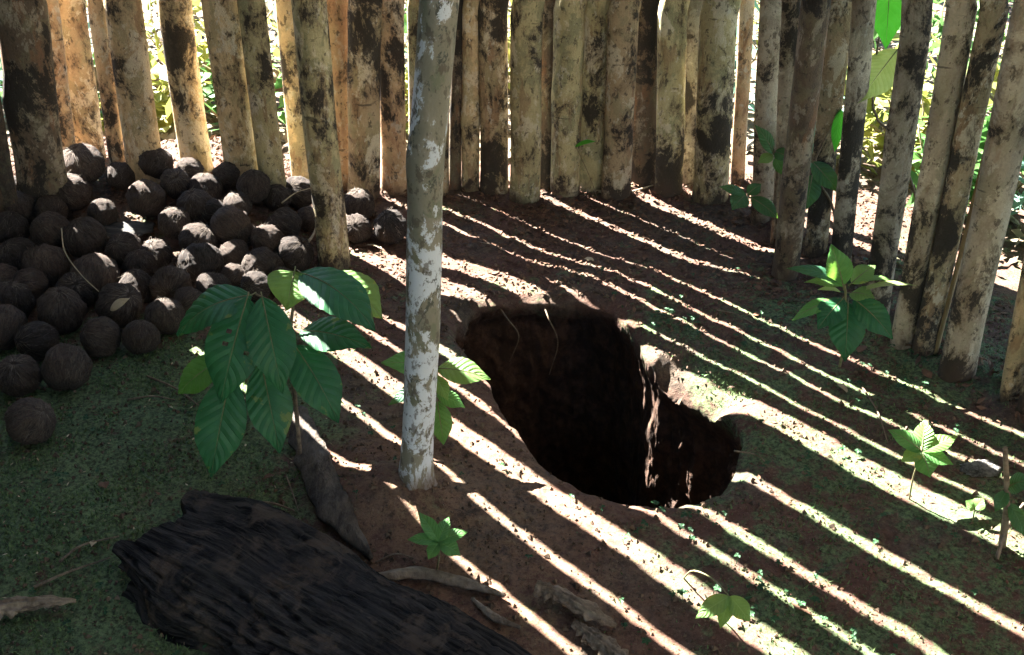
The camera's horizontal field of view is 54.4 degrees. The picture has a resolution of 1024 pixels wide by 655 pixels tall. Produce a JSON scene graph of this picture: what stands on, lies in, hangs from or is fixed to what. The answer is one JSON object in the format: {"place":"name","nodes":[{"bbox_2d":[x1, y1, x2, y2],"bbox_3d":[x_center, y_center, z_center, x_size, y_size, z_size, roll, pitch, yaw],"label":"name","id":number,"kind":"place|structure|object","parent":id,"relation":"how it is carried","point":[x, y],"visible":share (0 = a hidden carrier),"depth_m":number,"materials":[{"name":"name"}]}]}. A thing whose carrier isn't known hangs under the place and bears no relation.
{"place":"outdoors","nodes":[
{"label":"outdoors","id":0,"kind":"place"},
{"bbox_2d":[0,0,1023,654],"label":"ground","id":1,"kind":"structure","parent":0,"point":[614,410],"depth_m":2.58,"materials":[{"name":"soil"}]},
{"bbox_2d":[0,95,17,211],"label":"palisade post","id":2,"kind":"object","parent":1,"relation":"on","point":[8,194],"visible":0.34,"depth_m":3.32,"materials":[{"name":"wood"}]},
{"bbox_2d":[0,303,27,349],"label":"nut husk","id":3,"kind":"object","parent":1,"relation":"on","point":[13,319],"visible":0.89,"depth_m":2.92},
{"bbox_2d":[0,210,29,243],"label":"nut husk","id":4,"kind":"object","parent":1,"relation":"on","point":[14,224],"visible":0.79,"depth_m":3.32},
{"bbox_2d":[0,279,35,318],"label":"nut husk","id":5,"kind":"object","parent":1,"relation":"on","point":[20,296],"visible":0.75,"depth_m":3.04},
{"bbox_2d":[0,235,36,270],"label":"nut husk","id":6,"kind":"object","parent":1,"relation":"on","point":[12,250],"visible":0.56,"depth_m":3.23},
{"bbox_2d":[0,351,42,397],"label":"nut husk","id":7,"kind":"object","parent":1,"relation":"on","point":[20,375],"visible":0.99,"depth_m":2.72,"materials":[{"name":"plant"}]},
{"bbox_2d":[2,397,58,444],"bbox_3d":[-1.245,0.242,2.575,0.119,0.133,0.142,-33,32,15],"label":"nut husk","id":8,"kind":"object","parent":1,"relation":"on","point":[29,420],"visible":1,"depth_m":2.54,"materials":[{"name":"plant"}]},
{"bbox_2d":[13,267,48,301],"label":"nut husk","id":9,"kind":"object","parent":1,"relation":"on","point":[35,280],"visible":0.55,"depth_m":3.12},
{"bbox_2d":[0,0,71,225],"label":"palisade post","id":10,"kind":"object","parent":1,"relation":"on","point":[30,101],"visible":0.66,"depth_m":3.25,"materials":[{"name":"brown wood"}]},
{"bbox_2d":[14,321,61,361],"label":"nut husk","id":11,"kind":"object","parent":1,"relation":"on","point":[37,340],"visible":0.84,"depth_m":2.85,"materials":[{"name":"plant"}]},
{"bbox_2d":[0,595,75,619],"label":"dry leaf","id":12,"kind":"object","parent":1,"relation":"on","point":[11,607],"visible":1,"depth_m":2.09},
{"bbox_2d":[20,243,69,286],"bbox_3d":[-1.521,-0.203,3.244,0.152,0.150,0.168,-13,2,26],"label":"nut husk","id":13,"kind":"object","parent":1,"relation":"on","point":[51,263],"visible":0.81,"depth_m":3.20,"materials":[{"name":"plant"}]},
{"bbox_2d":[29,211,69,247],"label":"nut husk","id":14,"kind":"object","parent":1,"relation":"on","point":[46,227],"visible":0.74,"depth_m":3.29,"materials":[{"name":"plant"}]},
{"bbox_2d":[47,0,75,149],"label":"palisade post","id":15,"kind":"object","parent":1,"relation":"on","point":[64,102],"visible":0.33,"depth_m":3.43,"materials":[{"name":"brown wood"}]},
{"bbox_2d":[36,284,87,333],"bbox_3d":[-1.364,-0.056,3.019,0.150,0.147,0.153,-21,45,-39],"label":"nut husk","id":16,"kind":"object","parent":1,"relation":"on","point":[64,309],"visible":0.92,"depth_m":2.97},
{"bbox_2d":[40,343,92,390],"bbox_3d":[-1.244,0.108,2.773,0.143,0.138,0.137,2,-14,-24],"label":"nut husk","id":17,"kind":"object","parent":1,"relation":"on","point":[64,366],"visible":0.99,"depth_m":2.74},
{"bbox_2d":[56,173,91,210],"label":"nut husk","id":18,"kind":"object","parent":1,"relation":"on","point":[74,193],"visible":0.69,"depth_m":3.46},
{"bbox_2d":[54,271,96,306],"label":"nut husk","id":19,"kind":"object","parent":1,"relation":"on","point":[82,288],"visible":0.59,"depth_m":3.10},
{"bbox_2d":[58,0,106,160],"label":"palisade post","id":20,"kind":"object","parent":1,"relation":"on","point":[85,109],"visible":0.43,"depth_m":3.54,"materials":[{"name":"brown wood"}]},
{"bbox_2d":[63,142,106,183],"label":"nut husk","id":21,"kind":"object","parent":1,"relation":"on","point":[86,161],"visible":0.83,"depth_m":3.52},
{"bbox_2d":[63,215,107,258],"bbox_3d":[-1.419,-0.301,3.312,0.158,0.142,0.145,-37,38,-29],"label":"nut husk","id":22,"kind":"object","parent":1,"relation":"on","point":[83,236],"visible":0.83,"depth_m":3.26,"materials":[{"name":"plant"}]},
{"bbox_2d":[69,250,120,299],"bbox_3d":[-1.332,-0.166,3.186,0.166,0.166,0.174,-16,-18,38],"label":"nut husk","id":23,"kind":"object","parent":1,"relation":"on","point":[98,271],"visible":0.75,"depth_m":3.13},
{"bbox_2d":[78,315,122,357],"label":"nut husk","id":24,"kind":"object","parent":1,"relation":"on","point":[100,336],"visible":0.99,"depth_m":2.87,"materials":[{"name":"plant"}]},
{"bbox_2d":[87,198,117,225],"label":"nut husk","id":25,"kind":"object","parent":1,"relation":"on","point":[103,211],"visible":0.85,"depth_m":3.39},
{"bbox_2d":[87,0,125,164],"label":"palisade post","id":26,"kind":"object","parent":1,"relation":"on","point":[105,80],"visible":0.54,"depth_m":3.45,"materials":[{"name":"brown wood"}]},
{"bbox_2d":[95,280,142,328],"bbox_3d":[-1.198,-0.071,3.039,0.142,0.141,0.167,28,43,-33],"label":"nut husk","id":27,"kind":"object","parent":1,"relation":"on","point":[127,312],"visible":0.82,"depth_m":3.00,"materials":[{"name":"plant"}]},
{"bbox_2d":[105,161,135,189],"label":"nut husk","id":28,"kind":"object","parent":1,"relation":"on","point":[120,175],"visible":0.94,"depth_m":3.54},
{"bbox_2d":[104,231,141,268],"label":"nut husk","id":29,"kind":"object","parent":1,"relation":"on","point":[118,245],"visible":0.73,"depth_m":3.26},
{"bbox_2d":[104,220,155,239],"bbox_3d":[-1.360,-0.336,3.422,0.256,0.042,0.151,-4,33,-7],"label":"palm sheath","id":30,"kind":"object","parent":1,"relation":"on","point":[139,228],"visible":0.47,"depth_m":3.41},
{"bbox_2d":[103,0,160,183],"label":"palisade post","id":31,"kind":"object","parent":1,"relation":"on","point":[126,29],"visible":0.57,"depth_m":3.40,"materials":[{"name":"beige wood"}]},
{"bbox_2d":[122,249,158,277],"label":"nut husk","id":32,"kind":"object","parent":1,"relation":"on","point":[144,261],"visible":0.76,"depth_m":3.22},
{"bbox_2d":[121,320,160,355],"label":"nut husk","id":33,"kind":"object","parent":1,"relation":"on","point":[140,336],"visible":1,"depth_m":2.88,"materials":[{"name":"plant"}]},
{"bbox_2d":[125,178,166,218],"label":"nut husk","id":34,"kind":"object","parent":1,"relation":"on","point":[145,197],"visible":1,"depth_m":3.42,"materials":[{"name":"plant"}]},
{"bbox_2d":[94,48,212,131],"bbox_3d":[-1.631,-1.022,4.355,0.631,0.465,0.475,0,33,0],"label":"undergrowth shrub","id":35,"kind":"object","parent":1,"relation":"on","point":[163,105],"visible":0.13,"depth_m":4.33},
{"bbox_2d":[138,147,173,178],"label":"nut husk","id":36,"kind":"object","parent":1,"relation":"on","point":[157,163],"visible":0.88,"depth_m":3.52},
{"bbox_2d":[144,298,184,334],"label":"nut husk","id":37,"kind":"object","parent":1,"relation":"on","point":[165,315],"visible":0.91,"depth_m":2.96,"materials":[{"name":"plant"}]},
{"bbox_2d":[149,261,191,299],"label":"nut husk","id":38,"kind":"object","parent":1,"relation":"on","point":[167,281],"visible":0.69,"depth_m":3.10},
{"bbox_2d":[158,206,190,239],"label":"nut husk","id":39,"kind":"object","parent":1,"relation":"on","point":[173,221],"visible":0.88,"depth_m":3.33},
{"bbox_2d":[160,166,190,198],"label":"nut husk","id":40,"kind":"object","parent":1,"relation":"on","point":[174,182],"visible":0.94,"depth_m":3.48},
{"bbox_2d":[157,0,213,173],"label":"palisade post","id":41,"kind":"object","parent":1,"relation":"on","point":[176,24],"visible":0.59,"depth_m":3.46,"materials":[{"name":"beige wood"}]},
{"bbox_2d":[176,187,212,223],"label":"nut husk","id":42,"kind":"object","parent":1,"relation":"on","point":[192,203],"visible":0.7,"depth_m":3.38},
{"bbox_2d":[178,222,218,249],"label":"nut husk","id":43,"kind":"object","parent":1,"relation":"on","point":[189,233],"visible":0.67,"depth_m":3.27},
{"bbox_2d":[177,240,223,281],"bbox_3d":[-1.010,-0.214,3.242,0.164,0.137,0.158,-3,-5,-15],"label":"nut husk","id":44,"kind":"object","parent":1,"relation":"on","point":[197,259],"visible":0.83,"depth_m":3.19,"materials":[{"name":"plant"}]},
{"bbox_2d":[142,0,280,102],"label":"undergrowth shrub","id":45,"kind":"object","parent":1,"relation":"on","point":[202,47],"visible":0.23,"depth_m":4.49,"materials":[{"name":"plant"}]},
{"bbox_2d":[159,48,285,130],"bbox_3d":[-1.196,-1.043,4.276,0.487,0.482,0.447,12,35,18],"label":"undergrowth shrub","id":46,"kind":"object","parent":1,"relation":"on","point":[208,91],"visible":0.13,"depth_m":4.28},
{"bbox_2d":[201,0,257,174],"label":"palisade post","id":47,"kind":"object","parent":1,"relation":"on","point":[223,37],"visible":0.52,"depth_m":3.41,"materials":[{"name":"beige wood"}]},
{"bbox_2d":[235,223,254,247],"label":"nut husk","id":48,"kind":"object","parent":1,"relation":"on","point":[245,233],"visible":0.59,"depth_m":3.31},
{"bbox_2d":[208,205,250,244],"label":"nut husk","id":49,"kind":"object","parent":48,"relation":"on","point":[228,222],"visible":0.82,"depth_m":3.29,"materials":[{"name":"plant"}]},
{"bbox_2d":[236,169,270,203],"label":"nut husk","id":50,"kind":"object","parent":1,"relation":"on","point":[254,185],"visible":0.94,"depth_m":3.46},
{"bbox_2d":[241,245,275,275],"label":"nut husk","id":51,"kind":"object","parent":1,"relation":"on","point":[261,259],"visible":0.81,"depth_m":3.21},
{"bbox_2d":[237,0,285,187],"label":"palisade post","id":52,"kind":"object","parent":1,"relation":"on","point":[253,22],"visible":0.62,"depth_m":3.38,"materials":[{"name":"brown wood"}]},
{"bbox_2d":[250,224,284,252],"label":"nut husk","id":53,"kind":"object","parent":1,"relation":"on","point":[271,236],"visible":0.77,"depth_m":3.29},
{"bbox_2d":[176,266,382,477],"bbox_3d":[-0.548,0.134,2.401,0.513,0.536,0.250,-9,34,-14],"label":"broad leaved plant","id":54,"kind":"object","parent":1,"relation":"on","point":[263,333],"visible":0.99,"depth_m":2.33,"materials":[{"name":"green plant"}]},
{"bbox_2d":[266,207,301,236],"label":"nut husk","id":55,"kind":"object","parent":1,"relation":"on","point":[287,221],"visible":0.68,"depth_m":3.41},
{"bbox_2d":[275,0,308,178],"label":"palisade post","id":56,"kind":"object","parent":1,"relation":"on","point":[291,93],"visible":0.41,"depth_m":3.55,"materials":[{"name":"beige wood"}]},
{"bbox_2d":[276,235,315,271],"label":"nut husk","id":57,"kind":"object","parent":1,"relation":"on","point":[292,251],"visible":0.93,"depth_m":3.28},
{"bbox_2d":[286,176,311,209],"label":"nut husk","id":58,"kind":"object","parent":1,"relation":"on","point":[300,199],"visible":0.7,"depth_m":3.59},
{"bbox_2d":[291,0,350,269],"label":"post","id":59,"kind":"object","parent":1,"relation":"on","point":[312,46],"visible":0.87,"depth_m":3.07,"materials":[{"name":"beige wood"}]},
{"bbox_2d":[112,489,531,654],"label":"charred log","id":60,"kind":"object","parent":1,"relation":"on","point":[219,574],"visible":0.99,"depth_m":2.06,"materials":[{"name":"black wood"}]},
{"bbox_2d":[288,406,372,560],"bbox_3d":[-0.465,0.361,2.417,0.092,0.060,0.593,-13,35,-19],"label":"wood piece","id":61,"kind":"object","parent":1,"relation":"on","point":[329,497],"visible":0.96,"depth_m":2.37,"materials":[{"name":"wood"}]},
{"bbox_2d":[327,0,347,189],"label":"palisade post","id":62,"kind":"object","parent":1,"relation":"on","point":[337,10],"visible":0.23,"depth_m":3.59,"materials":[{"name":"brown wood"}]},
{"bbox_2d":[344,187,374,218],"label":"nut husk","id":63,"kind":"object","parent":1,"relation":"on","point":[360,201],"visible":0.84,"depth_m":3.62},
{"bbox_2d":[346,213,372,243],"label":"nut husk","id":64,"kind":"object","parent":1,"relation":"on","point":[359,228],"visible":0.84,"depth_m":3.47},
{"bbox_2d":[347,0,382,199],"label":"palisade post","id":65,"kind":"object","parent":1,"relation":"on","point":[364,21],"visible":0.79,"depth_m":3.58,"materials":[{"name":"brown wood"}]},
{"bbox_2d":[373,208,406,245],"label":"nut husk","id":66,"kind":"object","parent":1,"relation":"on","point":[390,227],"visible":0.94,"depth_m":3.46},
{"bbox_2d":[380,0,406,194],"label":"palisade post","id":67,"kind":"object","parent":1,"relation":"on","point":[392,122],"visible":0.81,"depth_m":3.64,"materials":[{"name":"brown wood"}]},
{"bbox_2d":[407,0,418,128],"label":"palisade post","id":68,"kind":"object","parent":1,"relation":"on","point":[412,14],"visible":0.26,"depth_m":3.55,"materials":[{"name":"brown wood"}]},
{"bbox_2d":[398,0,458,490],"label":"lichened tree","id":69,"kind":"object","parent":1,"relation":"on","point":[433,72],"visible":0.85,"depth_m":1.99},
{"bbox_2d":[381,351,490,444],"bbox_3d":[-0.185,0.195,2.501,0.264,0.302,0.080,0,33,0],"label":"leafy plant","id":70,"kind":"object","parent":1,"relation":"on","point":[460,370],"visible":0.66,"depth_m":2.46,"materials":[{"name":"green plant"}]},
{"bbox_2d":[407,512,467,569],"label":"seedling","id":71,"kind":"object","parent":1,"relation":"on","point":[435,537],"visible":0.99,"depth_m":2.16,"materials":[{"name":"green plant"}]},
{"bbox_2d":[378,566,505,597],"bbox_3d":[-0.155,0.544,2.165,0.293,0.020,0.057,4,33,7],"label":"bark strip","id":72,"kind":"object","parent":1,"relation":"on","point":[429,574],"visible":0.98,"depth_m":2.16,"materials":[{"name":"brown wood"}]},
{"bbox_2d":[449,0,463,189],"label":"palisade post","id":73,"kind":"object","parent":1,"relation":"on","point":[455,153],"visible":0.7,"depth_m":3.71,"materials":[{"name":"brown wood"}]},
{"bbox_2d":[460,0,479,191],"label":"palisade post","id":74,"kind":"object","parent":1,"relation":"on","point":[470,121],"visible":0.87,"depth_m":3.65,"materials":[{"name":"brown wood"}]},
{"bbox_2d":[478,0,508,195],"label":"palisade post","id":75,"kind":"object","parent":1,"relation":"on","point":[493,52],"visible":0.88,"depth_m":3.62,"materials":[{"name":"brown wood"}]},
{"bbox_2d":[0,278,1023,654],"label":"moss","id":76,"kind":"object","parent":1,"relation":"on","point":[100,380],"visible":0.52,"depth_m":2.43,"materials":[{"name":"plant"}]},
{"bbox_2d":[0,0,1023,271],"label":"foliage","id":77,"kind":"object","parent":1,"relation":"on","point":[1018,238],"visible":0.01,"depth_m":4.45,"materials":[{"name":"green plant"}]},
{"bbox_2d":[27,257,1023,654],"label":"ground cover","id":78,"kind":"object","parent":1,"relation":"on","point":[679,591],"visible":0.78,"depth_m":2.34,"materials":[{"name":"green plant"}]},
{"bbox_2d":[509,0,544,204],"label":"palisade post","id":79,"kind":"object","parent":1,"relation":"on","point":[526,23],"visible":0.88,"depth_m":3.56,"materials":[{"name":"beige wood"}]},
{"bbox_2d":[540,0,554,191],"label":"palisade post","id":80,"kind":"object","parent":1,"relation":"on","point":[547,63],"visible":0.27,"depth_m":3.64,"materials":[{"name":"brown wood"}]},
{"bbox_2d":[550,0,586,196],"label":"palisade post","id":81,"kind":"object","parent":1,"relation":"on","point":[568,64],"visible":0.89,"depth_m":3.59,"materials":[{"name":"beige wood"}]},
{"bbox_2d":[533,580,616,628],"bbox_3d":[0.132,0.580,2.090,0.195,0.031,0.053,20,38,28],"label":"wood chip","id":82,"kind":"object","parent":1,"relation":"on","point":[588,610],"visible":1,"depth_m":2.08,"materials":[{"name":"wood"}]},
{"bbox_2d":[580,0,610,193],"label":"palisade post","id":83,"kind":"object","parent":1,"relation":"on","point":[594,76],"visible":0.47,"depth_m":3.64,"materials":[{"name":"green wood"}]},
{"bbox_2d":[571,620,628,654],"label":"dry leaf","id":84,"kind":"object","parent":1,"relation":"on","point":[598,640],"visible":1,"depth_m":2.01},
{"bbox_2d":[601,0,641,200],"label":"palisade post","id":85,"kind":"object","parent":1,"relation":"on","point":[622,35],"visible":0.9,"depth_m":3.59,"materials":[{"name":"beige wood"}]},
{"bbox_2d":[631,0,659,188],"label":"palisade post","id":86,"kind":"object","parent":1,"relation":"on","point":[644,154],"visible":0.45,"depth_m":3.68,"materials":[{"name":"brown wood"}]},
{"bbox_2d":[654,0,689,197],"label":"palisade post","id":87,"kind":"object","parent":1,"relation":"on","point":[671,61],"visible":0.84,"depth_m":3.59,"materials":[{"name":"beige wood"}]},
{"bbox_2d":[683,0,702,187],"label":"palisade post","id":88,"kind":"object","parent":1,"relation":"on","point":[693,13],"visible":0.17,"depth_m":3.65,"materials":[{"name":"brown wood"}]},
{"bbox_2d":[683,570,749,628],"bbox_3d":[0.411,0.550,2.059,0.108,0.164,0.231,0,33,0],"label":"seedling","id":89,"kind":"object","parent":1,"relation":"on","point":[724,608],"visible":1,"depth_m":1.94,"materials":[{"name":"green plant"}]},
{"bbox_2d":[692,0,741,205],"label":"palisade post","id":90,"kind":"object","parent":1,"relation":"on","point":[716,50],"visible":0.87,"depth_m":3.54,"materials":[{"name":"beige wood"}]},
{"bbox_2d":[730,0,754,184],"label":"palisade post","id":91,"kind":"object","parent":1,"relation":"on","point":[743,69],"visible":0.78,"depth_m":3.67,"materials":[{"name":"brown wood"}]},
{"bbox_2d":[719,124,784,243],"bbox_3d":[0.857,-0.467,3.390,0.304,0.461,0.079,0,33,0],"label":"climbing plant","id":92,"kind":"object","parent":1,"relation":"on","point":[739,197],"visible":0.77,"depth_m":3.40,"materials":[{"name":"green plant"}]},
{"bbox_2d":[750,0,780,225],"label":"palisade post","id":93,"kind":"object","parent":1,"relation":"on","point":[766,92],"visible":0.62,"depth_m":3.35,"materials":[{"name":"grey wood"}]},
{"bbox_2d":[773,0,800,238],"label":"palisade post","id":94,"kind":"object","parent":1,"relation":"on","point":[790,11],"visible":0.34,"depth_m":3.20,"materials":[{"name":"brown wood"}]},
{"bbox_2d":[771,0,830,280],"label":"post","id":95,"kind":"object","parent":1,"relation":"on","point":[814,15],"visible":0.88,"depth_m":3.04,"materials":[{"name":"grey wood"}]},
{"bbox_2d":[806,109,842,217],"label":"leaves","id":96,"kind":"object","parent":1,"relation":"on","point":[823,175],"visible":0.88,"depth_m":3.20,"materials":[{"name":"green plant"}]},
{"bbox_2d":[803,0,851,257],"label":"palisade post","id":97,"kind":"object","parent":1,"relation":"on","point":[832,89],"visible":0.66,"depth_m":3.12,"materials":[{"name":"grey wood"}]},
{"bbox_2d":[787,244,915,366],"bbox_3d":[0.925,-0.024,2.760,0.341,0.412,0.137,0,33,0],"label":"leafy sapling","id":98,"kind":"object","parent":1,"relation":"on","point":[846,322],"visible":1,"depth_m":2.74,"materials":[{"name":"green plant"}]},
{"bbox_2d":[831,0,876,261],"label":"palisade post","id":99,"kind":"object","parent":1,"relation":"on","point":[862,23],"visible":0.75,"depth_m":3.05,"materials":[{"name":"grey wood"}]},
{"bbox_2d":[857,0,915,196],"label":"overhanging shrub","id":100,"kind":"object","parent":1,"relation":"on","point":[887,26],"visible":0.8,"depth_m":2.99,"materials":[{"name":"green plant"}]},
{"bbox_2d":[866,0,932,313],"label":"palisade post","id":101,"kind":"object","parent":1,"relation":"on","point":[908,84],"visible":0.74,"depth_m":2.75,"materials":[{"name":"grey wood"}]},
{"bbox_2d":[836,52,996,173],"bbox_3d":[1.589,-0.835,3.939,0.776,0.500,0.444,7,33,11],"label":"undergrowth shrub","id":102,"kind":"object","parent":1,"relation":"on","point":[874,126],"visible":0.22,"depth_m":3.89,"materials":[{"name":"plant"}]},
{"bbox_2d":[888,419,956,499],"bbox_3d":[0.973,0.332,2.371,0.162,0.210,0.098,-10,34,-15],"label":"seedling","id":103,"kind":"object","parent":1,"relation":"on","point":[923,445],"visible":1,"depth_m":2.33,"materials":[{"name":"green plant"}]},
{"bbox_2d":[890,0,977,349],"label":"palisade post","id":104,"kind":"object","parent":1,"relation":"on","point":[955,43],"visible":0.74,"depth_m":2.61,"materials":[{"name":"grey wood"}]},
{"bbox_2d":[887,94,1023,215],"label":"undergrowth shrub","id":105,"kind":"object","parent":1,"relation":"on","point":[916,161],"visible":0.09,"depth_m":3.53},
{"bbox_2d":[911,0,1008,355],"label":"palisade post","id":106,"kind":"object","parent":1,"relation":"on","point":[986,46],"visible":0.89,"depth_m":2.58,"materials":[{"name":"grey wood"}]},
{"bbox_2d":[934,141,985,353],"bbox_3d":[1.207,-0.472,2.532,0.071,1.426,0.015,-15,36,-22],"label":"split cane","id":107,"kind":"object","parent":1,"relation":"on","point":[950,293],"visible":0.43,"depth_m":2.75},
{"bbox_2d":[938,0,1023,382],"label":"palisade post","id":108,"kind":"object","parent":1,"relation":"on","point":[1001,163],"visible":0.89,"depth_m":2.52,"materials":[{"name":"grey wood"}]},
{"bbox_2d":[994,446,1023,559],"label":"withered plant","id":109,"kind":"object","parent":1,"relation":"on","point":[1013,514],"visible":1,"depth_m":2.18,"materials":[{"name":"green plant"}]},
{"bbox_2d":[999,258,1023,401],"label":"palisade post","id":110,"kind":"object","parent":1,"relation":"on","point":[1012,378],"visible":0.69,"depth_m":2.62,"materials":[{"name":"brown wood"}]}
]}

